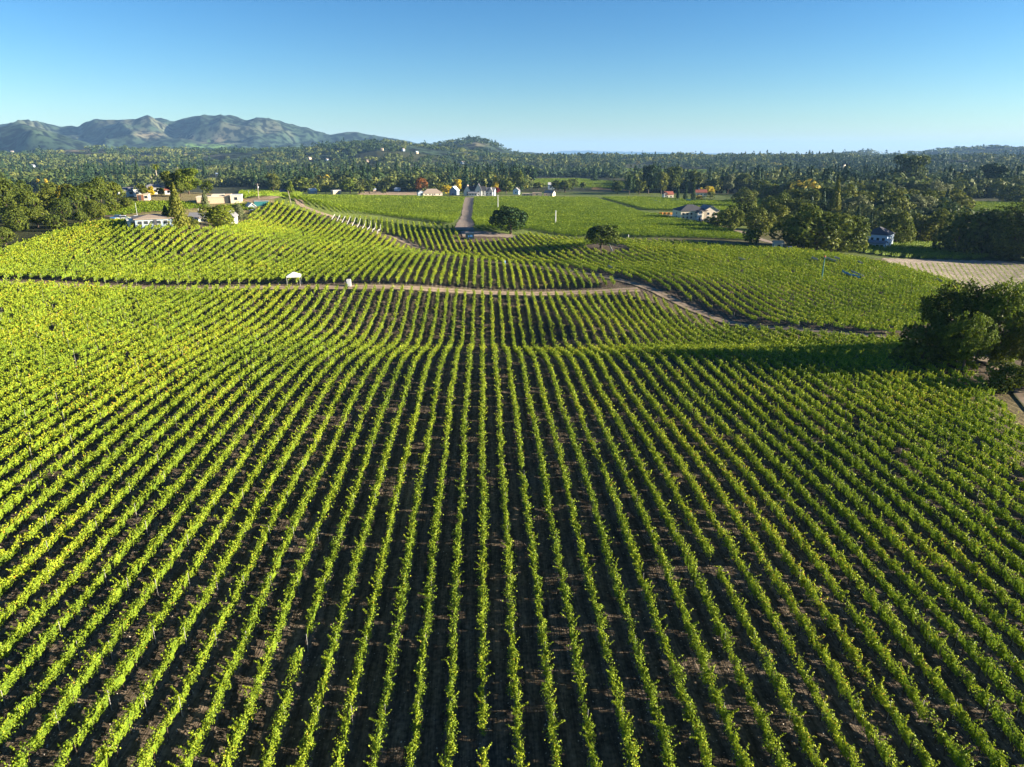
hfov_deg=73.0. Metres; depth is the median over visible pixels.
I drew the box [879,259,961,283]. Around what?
vine row
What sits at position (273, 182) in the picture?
leafy tree
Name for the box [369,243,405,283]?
vine row
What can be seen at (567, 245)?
vine row
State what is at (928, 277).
vine row
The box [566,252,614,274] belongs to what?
vine row
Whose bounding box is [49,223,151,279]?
vine row
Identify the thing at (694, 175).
leafy tree
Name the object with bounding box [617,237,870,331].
vine row
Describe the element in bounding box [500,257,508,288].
vine row
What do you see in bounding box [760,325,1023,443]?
vine row
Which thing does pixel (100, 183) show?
oak tree
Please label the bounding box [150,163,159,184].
palm tree
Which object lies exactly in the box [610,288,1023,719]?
vine row
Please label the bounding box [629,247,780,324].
vine row
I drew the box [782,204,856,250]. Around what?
oak tree
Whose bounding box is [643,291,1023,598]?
vine row
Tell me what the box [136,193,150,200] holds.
hut
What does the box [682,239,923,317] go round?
vine row
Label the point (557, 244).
vine row
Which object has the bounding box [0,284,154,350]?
vine row
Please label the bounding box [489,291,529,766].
vine row
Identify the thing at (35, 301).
vine row
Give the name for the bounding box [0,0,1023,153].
sky
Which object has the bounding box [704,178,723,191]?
oak tree
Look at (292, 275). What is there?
canopy tent
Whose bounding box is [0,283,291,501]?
vine row
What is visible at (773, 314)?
vine row
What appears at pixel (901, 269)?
vine row
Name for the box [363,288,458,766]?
vine row
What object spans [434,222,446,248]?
vine row
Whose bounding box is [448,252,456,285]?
vine row
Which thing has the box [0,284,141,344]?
vine row
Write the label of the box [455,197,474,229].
farm lane
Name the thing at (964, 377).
vine row
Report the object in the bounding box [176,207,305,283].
vine row
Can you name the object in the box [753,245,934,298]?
vine row
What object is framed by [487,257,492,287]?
vine row
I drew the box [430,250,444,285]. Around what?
vine row
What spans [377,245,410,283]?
vine row
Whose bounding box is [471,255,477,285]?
vine row
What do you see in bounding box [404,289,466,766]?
vine row
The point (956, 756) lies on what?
vine row
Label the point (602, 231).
oak tree
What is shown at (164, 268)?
vine row
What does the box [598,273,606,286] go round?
vine row
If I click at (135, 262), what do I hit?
vine row
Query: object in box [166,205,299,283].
vine row
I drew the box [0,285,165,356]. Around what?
vine row
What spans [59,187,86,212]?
oak tree
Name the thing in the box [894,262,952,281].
vine row
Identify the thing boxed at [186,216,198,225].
shrub
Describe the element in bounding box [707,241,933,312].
vine row
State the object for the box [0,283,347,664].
vine row
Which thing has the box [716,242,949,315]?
vine row
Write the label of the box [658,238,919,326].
vine row
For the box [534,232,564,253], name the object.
vine row
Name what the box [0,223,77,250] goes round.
vine row
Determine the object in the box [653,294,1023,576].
vine row
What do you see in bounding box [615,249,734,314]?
vine row
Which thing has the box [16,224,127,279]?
vine row
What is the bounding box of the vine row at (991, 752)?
[593,291,1023,766]
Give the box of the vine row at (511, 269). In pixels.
[507,259,515,289]
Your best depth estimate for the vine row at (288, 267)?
225.97 m
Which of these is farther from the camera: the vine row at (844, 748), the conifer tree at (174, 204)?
the conifer tree at (174, 204)
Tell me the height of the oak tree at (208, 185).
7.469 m
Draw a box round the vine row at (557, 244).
[540,233,571,252]
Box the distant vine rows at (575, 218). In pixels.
[85,168,1022,258]
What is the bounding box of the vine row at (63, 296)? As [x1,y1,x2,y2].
[0,280,99,322]
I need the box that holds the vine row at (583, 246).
[558,234,593,253]
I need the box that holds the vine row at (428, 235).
[423,222,433,249]
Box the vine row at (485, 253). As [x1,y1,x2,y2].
[480,248,494,259]
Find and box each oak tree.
[0,172,8,196]
[0,177,16,206]
[0,204,30,231]
[0,227,18,245]
[7,189,46,213]
[11,179,33,194]
[25,205,49,227]
[35,187,60,213]
[38,181,60,199]
[43,214,67,227]
[47,197,73,220]
[58,183,74,198]
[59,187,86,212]
[70,182,102,204]
[71,210,89,222]
[82,200,108,218]
[90,176,112,201]
[104,181,126,199]
[104,198,122,211]
[118,197,136,207]
[133,183,147,193]
[155,187,164,194]
[174,181,187,196]
[198,180,212,193]
[290,176,311,193]
[319,183,330,191]
[340,178,356,193]
[352,185,365,193]
[434,181,443,190]
[440,185,451,193]
[488,205,528,233]
[499,178,515,193]
[531,182,545,189]
[550,180,562,190]
[557,180,573,191]
[569,178,578,186]
[583,224,621,247]
[611,180,624,193]
[632,179,647,193]
[701,186,714,191]
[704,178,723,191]
[704,212,725,225]
[705,191,714,198]
[718,204,744,229]
[730,186,758,205]
[734,201,759,224]
[742,229,761,243]
[744,206,776,236]
[749,179,766,192]
[752,180,780,199]
[757,201,789,230]
[760,192,795,206]
[766,179,782,188]
[768,214,813,247]
[769,182,796,195]
[770,193,800,219]
[779,189,806,199]
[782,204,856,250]
[784,180,810,189]
[786,197,812,222]
[796,188,824,207]
[809,187,848,199]
[815,180,824,188]
[819,214,871,251]
[840,184,865,197]
[840,194,873,214]
[847,183,866,188]
[855,191,885,206]
[859,183,887,194]
[861,193,889,202]
[871,183,900,195]
[877,211,916,242]
[879,195,916,211]
[883,181,904,195]
[885,189,906,198]
[888,321,959,367]
[889,154,930,179]
[899,188,919,194]
[902,213,941,241]
[904,188,939,206]
[904,194,937,210]
[908,181,937,193]
[918,276,1007,361]
[921,207,958,241]
[922,180,953,193]
[931,211,985,252]
[936,189,975,212]
[949,179,977,197]
[956,208,1016,257]
[974,200,1023,259]
[979,163,1010,184]
[998,184,1023,201]
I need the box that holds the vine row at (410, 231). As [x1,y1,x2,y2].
[407,220,413,241]
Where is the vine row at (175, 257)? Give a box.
[123,200,278,283]
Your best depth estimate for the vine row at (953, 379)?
119.06 m
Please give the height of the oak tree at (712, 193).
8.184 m
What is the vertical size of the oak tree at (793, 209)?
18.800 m
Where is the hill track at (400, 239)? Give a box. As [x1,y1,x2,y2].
[293,198,424,247]
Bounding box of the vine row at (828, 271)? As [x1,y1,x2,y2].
[725,242,955,311]
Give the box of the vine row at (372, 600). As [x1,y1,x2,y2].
[328,287,450,766]
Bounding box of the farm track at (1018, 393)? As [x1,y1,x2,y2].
[471,259,1023,406]
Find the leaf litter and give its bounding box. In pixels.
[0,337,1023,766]
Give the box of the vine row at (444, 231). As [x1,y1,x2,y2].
[440,223,451,247]
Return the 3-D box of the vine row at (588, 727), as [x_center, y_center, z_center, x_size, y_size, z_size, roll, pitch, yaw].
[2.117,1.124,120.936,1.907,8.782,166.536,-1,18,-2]
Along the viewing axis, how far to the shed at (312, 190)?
780.11 m
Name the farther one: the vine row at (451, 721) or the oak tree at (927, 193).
the oak tree at (927, 193)
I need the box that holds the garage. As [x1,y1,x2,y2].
[486,187,495,195]
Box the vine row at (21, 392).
[0,282,230,409]
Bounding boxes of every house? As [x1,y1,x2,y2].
[117,187,140,196]
[125,214,173,229]
[145,183,164,193]
[188,209,238,224]
[417,189,442,195]
[463,183,485,195]
[672,204,719,220]
[695,188,706,195]
[866,227,895,247]
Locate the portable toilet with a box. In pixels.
[346,279,350,286]
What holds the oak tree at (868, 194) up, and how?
on the ground at (212, 132)
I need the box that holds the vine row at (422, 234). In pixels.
[418,222,428,248]
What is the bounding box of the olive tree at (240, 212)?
[231,204,246,220]
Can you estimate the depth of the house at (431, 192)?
717.59 m
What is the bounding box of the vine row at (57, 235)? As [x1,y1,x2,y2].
[0,220,96,255]
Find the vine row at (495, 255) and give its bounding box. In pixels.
[488,250,504,260]
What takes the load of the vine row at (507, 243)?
on the ground at (212, 132)
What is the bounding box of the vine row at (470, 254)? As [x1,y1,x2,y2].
[465,249,479,258]
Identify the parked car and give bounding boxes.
[115,215,127,218]
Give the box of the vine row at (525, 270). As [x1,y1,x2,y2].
[521,259,530,288]
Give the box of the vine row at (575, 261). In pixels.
[558,252,597,271]
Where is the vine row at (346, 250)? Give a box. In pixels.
[305,228,371,282]
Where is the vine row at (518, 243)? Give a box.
[512,236,528,253]
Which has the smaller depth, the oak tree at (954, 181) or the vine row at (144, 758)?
the vine row at (144, 758)
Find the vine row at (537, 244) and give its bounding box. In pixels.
[524,232,550,252]
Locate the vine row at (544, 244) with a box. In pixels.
[529,231,557,254]
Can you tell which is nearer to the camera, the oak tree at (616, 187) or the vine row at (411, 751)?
the vine row at (411, 751)
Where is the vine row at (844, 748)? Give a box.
[562,291,864,766]
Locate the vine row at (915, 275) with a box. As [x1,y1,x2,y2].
[819,249,958,291]
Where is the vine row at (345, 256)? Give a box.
[315,230,376,283]
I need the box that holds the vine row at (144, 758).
[131,284,403,766]
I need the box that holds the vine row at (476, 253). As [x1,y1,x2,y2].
[473,250,486,259]
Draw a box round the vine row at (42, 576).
[0,285,337,629]
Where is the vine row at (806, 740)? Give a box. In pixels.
[554,291,827,766]
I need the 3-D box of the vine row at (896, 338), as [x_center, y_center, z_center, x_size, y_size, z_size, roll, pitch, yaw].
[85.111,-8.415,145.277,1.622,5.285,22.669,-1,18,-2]
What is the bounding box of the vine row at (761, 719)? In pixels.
[546,292,794,766]
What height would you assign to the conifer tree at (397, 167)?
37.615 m
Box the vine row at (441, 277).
[439,250,451,283]
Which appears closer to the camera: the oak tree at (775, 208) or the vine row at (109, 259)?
the vine row at (109, 259)
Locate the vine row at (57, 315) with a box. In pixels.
[0,282,133,338]
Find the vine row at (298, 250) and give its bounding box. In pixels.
[247,219,341,282]
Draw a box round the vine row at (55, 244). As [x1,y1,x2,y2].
[0,218,116,265]
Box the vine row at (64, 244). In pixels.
[0,218,122,267]
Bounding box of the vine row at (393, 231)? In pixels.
[391,219,394,234]
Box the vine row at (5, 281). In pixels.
[0,278,9,287]
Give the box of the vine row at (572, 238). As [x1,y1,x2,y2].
[569,236,608,253]
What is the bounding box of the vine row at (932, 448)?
[684,306,1023,522]
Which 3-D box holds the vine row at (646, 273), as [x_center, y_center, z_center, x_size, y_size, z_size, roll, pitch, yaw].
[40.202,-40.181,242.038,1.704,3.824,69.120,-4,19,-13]
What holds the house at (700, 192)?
on the ground at (212, 132)
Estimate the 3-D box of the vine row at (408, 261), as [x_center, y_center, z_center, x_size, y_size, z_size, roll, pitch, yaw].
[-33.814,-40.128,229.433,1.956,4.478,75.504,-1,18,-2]
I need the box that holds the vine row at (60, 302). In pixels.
[0,283,109,327]
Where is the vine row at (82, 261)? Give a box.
[38,224,141,278]
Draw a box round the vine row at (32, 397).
[0,284,239,420]
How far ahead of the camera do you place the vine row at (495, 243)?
298.00 m
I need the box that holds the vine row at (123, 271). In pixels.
[103,206,259,283]
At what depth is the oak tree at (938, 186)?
652.85 m
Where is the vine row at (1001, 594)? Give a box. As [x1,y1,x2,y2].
[635,289,1023,628]
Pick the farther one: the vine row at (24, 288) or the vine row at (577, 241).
the vine row at (577, 241)
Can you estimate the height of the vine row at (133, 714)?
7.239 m
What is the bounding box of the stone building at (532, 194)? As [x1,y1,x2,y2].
[522,192,541,195]
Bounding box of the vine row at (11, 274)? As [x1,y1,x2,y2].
[4,221,126,279]
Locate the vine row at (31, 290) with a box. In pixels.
[0,280,55,303]
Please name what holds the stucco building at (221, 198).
on the ground at (212, 132)
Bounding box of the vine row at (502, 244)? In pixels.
[497,237,507,251]
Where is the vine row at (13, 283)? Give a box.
[0,277,21,289]
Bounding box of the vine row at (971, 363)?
[848,331,979,371]
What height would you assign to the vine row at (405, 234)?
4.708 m
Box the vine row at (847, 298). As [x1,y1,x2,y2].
[674,239,929,323]
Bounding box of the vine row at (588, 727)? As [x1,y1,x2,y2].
[506,290,602,766]
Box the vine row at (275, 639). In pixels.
[207,286,423,766]
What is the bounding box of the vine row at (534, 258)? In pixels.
[520,251,543,262]
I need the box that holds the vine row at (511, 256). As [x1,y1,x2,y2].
[504,250,521,262]
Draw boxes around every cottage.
[513,187,519,193]
[544,190,555,195]
[662,191,673,197]
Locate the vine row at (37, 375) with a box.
[0,283,218,397]
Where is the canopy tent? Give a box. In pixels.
[286,272,301,285]
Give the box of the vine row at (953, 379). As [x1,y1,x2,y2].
[803,326,1007,410]
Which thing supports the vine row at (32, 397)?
on the ground at (212, 132)
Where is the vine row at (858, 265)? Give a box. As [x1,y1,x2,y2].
[785,246,939,291]
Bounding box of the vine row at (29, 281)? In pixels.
[0,279,34,294]
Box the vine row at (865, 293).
[699,241,922,313]
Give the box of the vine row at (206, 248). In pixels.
[146,201,290,282]
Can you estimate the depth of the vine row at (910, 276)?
253.63 m
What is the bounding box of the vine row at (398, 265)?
[385,247,415,281]
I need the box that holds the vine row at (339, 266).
[324,232,380,280]
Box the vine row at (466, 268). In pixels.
[463,255,469,287]
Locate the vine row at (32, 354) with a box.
[0,282,186,372]
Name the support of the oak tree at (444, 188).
on the ground at (212, 132)
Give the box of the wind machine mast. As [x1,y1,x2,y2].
[820,256,825,280]
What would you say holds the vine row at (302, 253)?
on the ground at (212, 132)
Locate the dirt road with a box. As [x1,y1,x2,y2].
[0,281,640,295]
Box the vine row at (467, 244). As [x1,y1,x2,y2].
[464,239,470,250]
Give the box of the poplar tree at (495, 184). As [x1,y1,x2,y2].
[491,176,498,190]
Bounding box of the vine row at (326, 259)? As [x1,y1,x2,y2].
[295,227,366,284]
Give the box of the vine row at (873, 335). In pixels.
[868,332,904,344]
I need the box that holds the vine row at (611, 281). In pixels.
[609,275,615,284]
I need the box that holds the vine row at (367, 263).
[351,238,396,282]
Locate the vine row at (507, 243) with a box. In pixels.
[503,238,514,250]
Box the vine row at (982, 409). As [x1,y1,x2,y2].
[774,325,1023,436]
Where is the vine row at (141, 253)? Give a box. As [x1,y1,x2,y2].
[81,223,177,281]
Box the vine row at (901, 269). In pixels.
[832,251,974,294]
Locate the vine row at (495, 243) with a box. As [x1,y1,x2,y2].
[493,239,501,252]
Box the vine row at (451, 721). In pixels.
[437,289,476,766]
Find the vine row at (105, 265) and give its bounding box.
[68,223,170,280]
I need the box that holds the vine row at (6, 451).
[0,284,270,460]
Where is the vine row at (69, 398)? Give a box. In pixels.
[0,284,259,447]
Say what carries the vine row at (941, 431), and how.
on the ground at (212, 132)
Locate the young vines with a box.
[899,262,1023,291]
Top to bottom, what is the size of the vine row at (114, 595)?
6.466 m
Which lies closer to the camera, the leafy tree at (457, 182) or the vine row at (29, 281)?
the vine row at (29, 281)
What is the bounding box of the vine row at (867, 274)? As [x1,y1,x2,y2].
[760,245,945,297]
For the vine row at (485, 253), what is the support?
on the ground at (212, 132)
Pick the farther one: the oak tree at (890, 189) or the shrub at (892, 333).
the oak tree at (890, 189)
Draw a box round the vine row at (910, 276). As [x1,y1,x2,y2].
[806,248,958,290]
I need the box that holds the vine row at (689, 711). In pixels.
[530,291,714,766]
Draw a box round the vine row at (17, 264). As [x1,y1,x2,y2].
[0,216,127,270]
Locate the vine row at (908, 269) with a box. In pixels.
[863,256,963,285]
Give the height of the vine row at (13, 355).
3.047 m
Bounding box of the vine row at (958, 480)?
[674,305,1023,538]
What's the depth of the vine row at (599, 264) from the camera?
246.70 m
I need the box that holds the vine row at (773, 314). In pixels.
[626,244,799,325]
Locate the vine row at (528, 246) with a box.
[517,235,535,253]
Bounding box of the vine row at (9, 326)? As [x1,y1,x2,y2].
[0,283,122,330]
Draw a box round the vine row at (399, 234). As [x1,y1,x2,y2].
[396,218,400,236]
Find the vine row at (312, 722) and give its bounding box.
[286,288,439,766]
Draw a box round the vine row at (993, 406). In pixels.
[788,326,1018,423]
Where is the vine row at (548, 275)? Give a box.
[541,262,553,287]
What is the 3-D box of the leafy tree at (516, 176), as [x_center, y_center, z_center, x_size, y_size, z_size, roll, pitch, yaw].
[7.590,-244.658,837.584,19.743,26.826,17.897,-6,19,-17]
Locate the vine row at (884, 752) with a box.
[570,290,909,766]
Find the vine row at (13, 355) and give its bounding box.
[0,285,175,364]
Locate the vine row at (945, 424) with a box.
[722,319,1023,476]
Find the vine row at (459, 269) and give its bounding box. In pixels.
[456,253,464,284]
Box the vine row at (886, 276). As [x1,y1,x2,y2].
[777,246,946,295]
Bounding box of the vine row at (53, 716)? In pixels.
[1,284,376,766]
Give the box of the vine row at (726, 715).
[537,292,754,766]
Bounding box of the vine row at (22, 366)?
[0,284,198,380]
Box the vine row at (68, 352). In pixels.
[0,285,208,387]
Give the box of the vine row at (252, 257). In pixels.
[207,211,320,285]
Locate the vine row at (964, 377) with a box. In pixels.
[819,329,996,395]
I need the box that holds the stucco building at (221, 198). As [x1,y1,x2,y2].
[196,194,242,203]
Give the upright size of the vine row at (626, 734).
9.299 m
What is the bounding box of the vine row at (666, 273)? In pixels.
[609,252,711,310]
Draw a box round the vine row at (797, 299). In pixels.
[634,237,902,330]
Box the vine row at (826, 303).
[651,238,913,326]
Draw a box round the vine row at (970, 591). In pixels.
[626,288,1023,654]
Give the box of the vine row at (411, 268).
[405,249,426,282]
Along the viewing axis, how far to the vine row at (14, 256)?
205.69 m
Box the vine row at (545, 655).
[497,290,564,766]
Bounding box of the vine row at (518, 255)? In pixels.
[511,250,532,263]
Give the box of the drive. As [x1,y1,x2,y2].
[669,215,787,246]
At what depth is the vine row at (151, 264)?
210.06 m
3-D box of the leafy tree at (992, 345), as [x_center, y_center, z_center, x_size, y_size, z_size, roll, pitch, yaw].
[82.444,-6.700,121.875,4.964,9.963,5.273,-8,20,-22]
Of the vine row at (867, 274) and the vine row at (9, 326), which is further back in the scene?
the vine row at (867, 274)
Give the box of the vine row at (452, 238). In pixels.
[445,224,458,250]
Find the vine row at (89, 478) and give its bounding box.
[0,284,319,567]
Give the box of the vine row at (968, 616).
[618,289,1023,681]
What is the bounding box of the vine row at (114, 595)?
[0,283,367,753]
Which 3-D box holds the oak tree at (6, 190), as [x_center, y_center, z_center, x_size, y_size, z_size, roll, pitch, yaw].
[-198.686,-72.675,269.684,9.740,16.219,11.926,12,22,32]
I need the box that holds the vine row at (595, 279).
[591,271,600,285]
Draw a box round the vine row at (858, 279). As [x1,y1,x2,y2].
[734,243,932,304]
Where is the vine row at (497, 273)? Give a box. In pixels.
[494,257,501,287]
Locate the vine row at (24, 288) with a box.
[0,280,43,297]
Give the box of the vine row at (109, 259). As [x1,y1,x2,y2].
[60,223,160,279]
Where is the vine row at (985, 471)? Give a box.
[696,312,1023,502]
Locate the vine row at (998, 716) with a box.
[602,290,1023,758]
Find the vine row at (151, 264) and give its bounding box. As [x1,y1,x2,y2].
[114,201,270,282]
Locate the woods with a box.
[0,134,1023,234]
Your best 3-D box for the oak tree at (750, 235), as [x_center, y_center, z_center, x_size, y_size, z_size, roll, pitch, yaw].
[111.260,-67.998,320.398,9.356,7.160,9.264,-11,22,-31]
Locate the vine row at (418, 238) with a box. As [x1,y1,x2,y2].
[412,221,420,245]
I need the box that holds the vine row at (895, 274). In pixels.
[792,246,939,287]
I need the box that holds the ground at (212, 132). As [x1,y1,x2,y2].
[0,114,1023,766]
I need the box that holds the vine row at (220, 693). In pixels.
[165,286,413,766]
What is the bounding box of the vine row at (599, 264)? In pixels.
[575,252,631,277]
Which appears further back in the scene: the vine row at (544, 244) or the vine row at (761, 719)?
the vine row at (544, 244)
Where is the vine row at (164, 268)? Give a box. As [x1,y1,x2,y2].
[133,200,284,284]
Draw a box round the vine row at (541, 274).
[534,262,546,290]
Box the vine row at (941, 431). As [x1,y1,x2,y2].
[710,316,1023,492]
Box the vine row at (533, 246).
[520,233,542,253]
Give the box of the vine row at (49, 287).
[0,280,66,311]
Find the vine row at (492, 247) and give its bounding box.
[486,239,495,251]
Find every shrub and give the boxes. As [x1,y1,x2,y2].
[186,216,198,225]
[886,331,898,337]
[984,360,1023,393]
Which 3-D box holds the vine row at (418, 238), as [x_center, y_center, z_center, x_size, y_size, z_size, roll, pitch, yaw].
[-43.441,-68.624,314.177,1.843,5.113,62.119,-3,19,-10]
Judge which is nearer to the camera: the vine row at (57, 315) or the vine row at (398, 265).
the vine row at (57, 315)
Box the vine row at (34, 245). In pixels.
[0,217,105,259]
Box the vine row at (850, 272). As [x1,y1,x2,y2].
[743,244,946,305]
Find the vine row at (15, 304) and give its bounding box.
[1,281,77,311]
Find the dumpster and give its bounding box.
[465,232,473,238]
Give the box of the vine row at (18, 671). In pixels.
[0,283,357,705]
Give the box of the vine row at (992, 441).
[734,324,1023,465]
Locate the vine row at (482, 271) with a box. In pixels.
[480,256,485,288]
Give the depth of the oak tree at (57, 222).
238.87 m
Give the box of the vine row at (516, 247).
[509,238,521,251]
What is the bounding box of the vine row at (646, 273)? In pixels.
[593,252,670,291]
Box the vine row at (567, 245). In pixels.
[545,234,578,251]
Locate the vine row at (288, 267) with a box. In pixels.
[267,223,351,281]
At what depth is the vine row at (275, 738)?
64.73 m
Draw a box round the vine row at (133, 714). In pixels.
[91,283,393,766]
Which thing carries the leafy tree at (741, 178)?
on the ground at (212, 132)
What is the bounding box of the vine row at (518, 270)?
[514,259,522,290]
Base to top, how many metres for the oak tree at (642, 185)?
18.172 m
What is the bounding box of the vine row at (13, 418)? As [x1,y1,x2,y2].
[0,282,250,432]
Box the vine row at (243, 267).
[216,213,326,284]
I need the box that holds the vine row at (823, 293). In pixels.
[666,239,926,324]
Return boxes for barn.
[449,186,459,194]
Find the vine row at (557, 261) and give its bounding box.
[539,252,568,266]
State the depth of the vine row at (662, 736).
62.07 m
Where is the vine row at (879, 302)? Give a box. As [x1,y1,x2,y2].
[690,240,921,314]
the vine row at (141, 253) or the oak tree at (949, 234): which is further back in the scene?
the oak tree at (949, 234)
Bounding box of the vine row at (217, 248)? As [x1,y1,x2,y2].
[155,204,294,283]
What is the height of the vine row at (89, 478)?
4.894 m
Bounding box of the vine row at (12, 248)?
[0,219,88,254]
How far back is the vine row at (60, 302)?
145.29 m
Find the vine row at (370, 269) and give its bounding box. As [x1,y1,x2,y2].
[359,242,399,280]
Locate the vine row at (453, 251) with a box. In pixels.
[450,248,460,256]
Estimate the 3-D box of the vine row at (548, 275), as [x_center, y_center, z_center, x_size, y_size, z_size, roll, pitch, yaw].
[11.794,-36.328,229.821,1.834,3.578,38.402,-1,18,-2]
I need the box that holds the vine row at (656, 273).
[602,252,690,301]
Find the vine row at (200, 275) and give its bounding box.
[187,209,310,284]
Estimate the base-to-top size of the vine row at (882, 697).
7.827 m
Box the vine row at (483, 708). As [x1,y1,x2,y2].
[474,288,494,766]
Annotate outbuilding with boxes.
[163,187,170,193]
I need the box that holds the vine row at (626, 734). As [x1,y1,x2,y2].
[514,290,643,766]
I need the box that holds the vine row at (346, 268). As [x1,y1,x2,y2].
[331,235,385,283]
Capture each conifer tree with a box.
[113,160,116,173]
[133,160,140,175]
[161,205,167,215]
[165,182,194,229]
[201,159,207,178]
[201,189,210,206]
[217,166,222,176]
[251,171,260,188]
[351,159,356,171]
[375,161,379,171]
[394,160,400,174]
[591,167,597,180]
[676,185,679,197]
[683,183,687,198]
[690,181,695,199]
[827,176,841,213]
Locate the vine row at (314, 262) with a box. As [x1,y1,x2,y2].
[285,227,361,283]
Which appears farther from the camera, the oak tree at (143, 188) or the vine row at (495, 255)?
the oak tree at (143, 188)
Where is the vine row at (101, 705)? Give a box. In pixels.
[51,285,384,766]
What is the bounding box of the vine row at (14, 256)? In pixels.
[0,217,110,262]
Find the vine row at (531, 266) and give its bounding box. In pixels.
[528,261,538,289]
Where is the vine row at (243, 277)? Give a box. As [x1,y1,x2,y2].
[237,218,336,284]
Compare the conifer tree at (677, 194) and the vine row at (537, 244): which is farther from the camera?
the conifer tree at (677, 194)
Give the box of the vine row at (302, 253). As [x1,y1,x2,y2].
[255,221,346,281]
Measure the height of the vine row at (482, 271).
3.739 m
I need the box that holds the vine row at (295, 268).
[277,225,355,284]
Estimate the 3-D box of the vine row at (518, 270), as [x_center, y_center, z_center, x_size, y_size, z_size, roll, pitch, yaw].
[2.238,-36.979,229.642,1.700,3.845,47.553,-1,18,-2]
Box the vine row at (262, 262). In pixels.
[227,216,330,283]
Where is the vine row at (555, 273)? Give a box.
[549,264,561,286]
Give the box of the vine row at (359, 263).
[341,236,390,280]
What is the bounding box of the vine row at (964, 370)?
[832,330,987,384]
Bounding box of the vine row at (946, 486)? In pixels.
[662,297,1023,556]
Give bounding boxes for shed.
[245,202,256,210]
[307,188,317,193]
[331,190,340,193]
[772,240,783,246]
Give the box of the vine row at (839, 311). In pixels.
[641,238,904,327]
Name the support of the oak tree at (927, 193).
on the ground at (212, 132)
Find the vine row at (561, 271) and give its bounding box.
[556,264,569,289]
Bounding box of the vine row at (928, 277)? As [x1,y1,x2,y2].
[847,254,959,287]
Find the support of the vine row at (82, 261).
on the ground at (212, 132)
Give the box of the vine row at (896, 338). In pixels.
[885,332,904,340]
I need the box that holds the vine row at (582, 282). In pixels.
[573,268,584,289]
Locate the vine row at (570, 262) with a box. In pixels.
[548,250,582,268]
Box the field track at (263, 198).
[244,196,280,201]
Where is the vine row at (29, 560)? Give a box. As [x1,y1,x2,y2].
[0,284,329,604]
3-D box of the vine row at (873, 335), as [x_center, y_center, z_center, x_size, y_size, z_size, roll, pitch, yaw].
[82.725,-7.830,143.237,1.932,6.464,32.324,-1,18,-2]
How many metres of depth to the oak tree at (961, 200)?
497.40 m
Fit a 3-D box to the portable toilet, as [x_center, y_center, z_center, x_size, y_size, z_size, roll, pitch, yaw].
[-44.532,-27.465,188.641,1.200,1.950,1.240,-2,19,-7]
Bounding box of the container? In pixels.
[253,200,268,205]
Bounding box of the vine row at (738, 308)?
[621,248,756,321]
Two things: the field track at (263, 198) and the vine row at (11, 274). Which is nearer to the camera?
the vine row at (11, 274)
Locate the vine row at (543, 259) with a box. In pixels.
[529,250,554,266]
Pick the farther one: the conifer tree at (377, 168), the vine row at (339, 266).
the conifer tree at (377, 168)
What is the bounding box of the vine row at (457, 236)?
[451,224,463,249]
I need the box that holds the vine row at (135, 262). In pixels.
[93,224,187,281]
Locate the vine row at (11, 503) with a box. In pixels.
[0,284,298,523]
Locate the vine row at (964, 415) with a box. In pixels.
[748,324,1023,451]
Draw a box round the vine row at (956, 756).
[586,289,980,766]
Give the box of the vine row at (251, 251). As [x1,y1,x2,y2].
[196,209,315,284]
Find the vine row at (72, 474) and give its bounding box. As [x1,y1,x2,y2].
[0,285,310,542]
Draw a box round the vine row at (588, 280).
[582,270,591,286]
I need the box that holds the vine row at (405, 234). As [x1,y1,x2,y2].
[401,220,407,238]
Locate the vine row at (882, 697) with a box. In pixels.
[578,290,939,766]
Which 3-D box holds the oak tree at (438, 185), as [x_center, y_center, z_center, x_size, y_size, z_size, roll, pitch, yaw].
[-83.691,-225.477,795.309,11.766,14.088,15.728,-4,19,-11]
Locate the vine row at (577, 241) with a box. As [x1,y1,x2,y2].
[563,235,599,253]
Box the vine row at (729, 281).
[619,241,822,328]
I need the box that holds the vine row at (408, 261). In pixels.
[396,249,420,281]
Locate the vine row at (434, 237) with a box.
[429,221,440,249]
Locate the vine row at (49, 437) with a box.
[0,284,279,479]
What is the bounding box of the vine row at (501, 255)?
[497,250,513,261]
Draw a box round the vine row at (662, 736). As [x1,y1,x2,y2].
[522,291,679,766]
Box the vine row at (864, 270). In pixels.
[769,245,962,300]
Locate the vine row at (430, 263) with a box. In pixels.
[421,251,438,284]
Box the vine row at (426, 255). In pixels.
[413,250,432,283]
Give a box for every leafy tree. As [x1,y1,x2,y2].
[145,186,155,197]
[159,171,177,187]
[174,168,202,193]
[197,205,234,226]
[264,173,280,190]
[285,181,294,193]
[314,183,319,191]
[363,180,375,193]
[414,177,427,189]
[454,179,461,188]
[511,170,527,188]
[524,167,537,179]
[624,174,635,193]
[642,164,657,193]
[653,171,669,193]
[666,166,682,190]
[687,170,701,189]
[720,174,734,193]
[733,173,751,189]
[938,310,1000,374]
[961,322,1001,369]
[965,276,1023,364]
[1006,313,1023,364]
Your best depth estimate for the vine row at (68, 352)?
122.99 m
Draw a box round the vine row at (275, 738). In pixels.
[259,287,431,766]
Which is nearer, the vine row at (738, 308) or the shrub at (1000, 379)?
the shrub at (1000, 379)
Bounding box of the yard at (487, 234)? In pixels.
[461,230,522,238]
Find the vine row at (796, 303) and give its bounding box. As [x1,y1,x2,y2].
[626,237,896,332]
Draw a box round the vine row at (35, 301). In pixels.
[0,281,90,317]
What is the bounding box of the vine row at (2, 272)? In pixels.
[0,219,125,278]
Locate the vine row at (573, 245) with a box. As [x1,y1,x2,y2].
[552,235,585,252]
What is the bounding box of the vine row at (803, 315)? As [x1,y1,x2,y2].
[617,238,844,330]
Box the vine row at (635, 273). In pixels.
[584,251,651,282]
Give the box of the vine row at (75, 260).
[26,223,134,279]
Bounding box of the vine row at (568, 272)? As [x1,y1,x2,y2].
[565,266,576,286]

